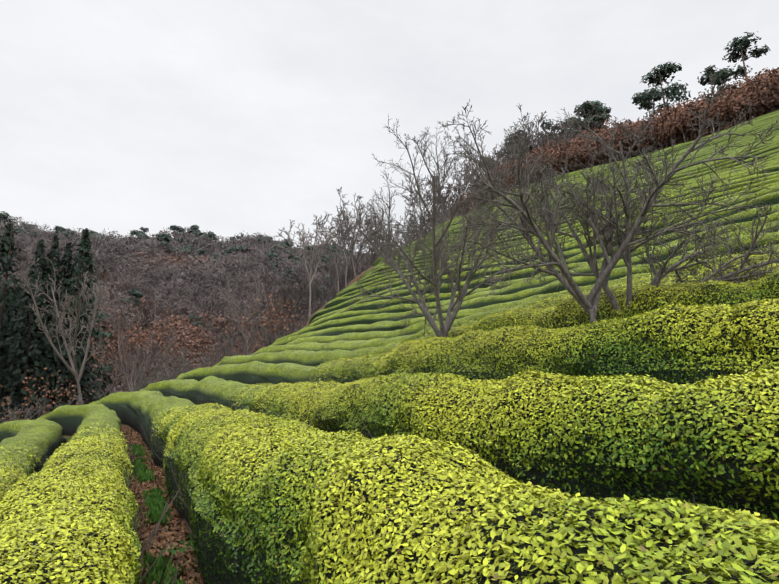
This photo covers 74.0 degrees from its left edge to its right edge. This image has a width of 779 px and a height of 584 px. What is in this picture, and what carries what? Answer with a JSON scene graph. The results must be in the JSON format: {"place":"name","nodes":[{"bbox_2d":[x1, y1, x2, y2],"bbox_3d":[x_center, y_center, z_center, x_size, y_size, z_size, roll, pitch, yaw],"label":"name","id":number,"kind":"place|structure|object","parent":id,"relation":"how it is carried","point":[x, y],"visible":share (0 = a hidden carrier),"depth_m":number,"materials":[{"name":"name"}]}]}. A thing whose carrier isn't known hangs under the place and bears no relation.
{"place":"outdoors","nodes":[
{"label":"outdoors","id":0,"kind":"place"},
{"bbox_2d":[0,0,778,255],"label":"sky","id":1,"kind":"structure","parent":0,"point":[226,118],"materials":[{"name":"white"}]},
{"bbox_2d":[1,108,778,393],"bbox_3d":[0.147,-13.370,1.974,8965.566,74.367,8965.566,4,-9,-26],"label":"landscape ground","id":2,"kind":"structure","parent":0,"point":[677,141],"depth_m":119.15,"materials":[{"name":"soil"}]},
{"bbox_2d":[0,31,778,422],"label":"forest","id":3,"kind":"object","parent":2,"relation":"on","point":[188,327],"depth_m":82.94,"materials":[{"name":"brown plant"}]},
{"bbox_2d":[62,130,722,583],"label":"field ground","id":4,"kind":"structure","parent":0,"point":[172,550],"depth_m":5.49,"materials":[{"name":"soil"}]},
{"bbox_2d":[0,110,778,583],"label":"tea hedge","id":5,"kind":"object","parent":4,"relation":"on","point":[334,330],"depth_m":6.38,"materials":[{"name":"green plant"}]},
{"bbox_2d":[0,298,778,583],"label":"tea bush leaves","id":6,"kind":"object","parent":5,"relation":"attached to","point":[762,529],"visible":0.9,"depth_m":2.59,"materials":[{"name":"green plant"}]},
{"bbox_2d":[0,71,778,423],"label":"orchard trees","id":7,"kind":"object","parent":4,"relation":"on","point":[610,233],"visible":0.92,"depth_m":6.56,"materials":[{"name":"grey plant"}]},
{"bbox_2d":[120,419,730,583],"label":"path litter and stems","id":8,"kind":"object","parent":4,"relation":"on","point":[158,512],"visible":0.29,"depth_m":5.76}
]}

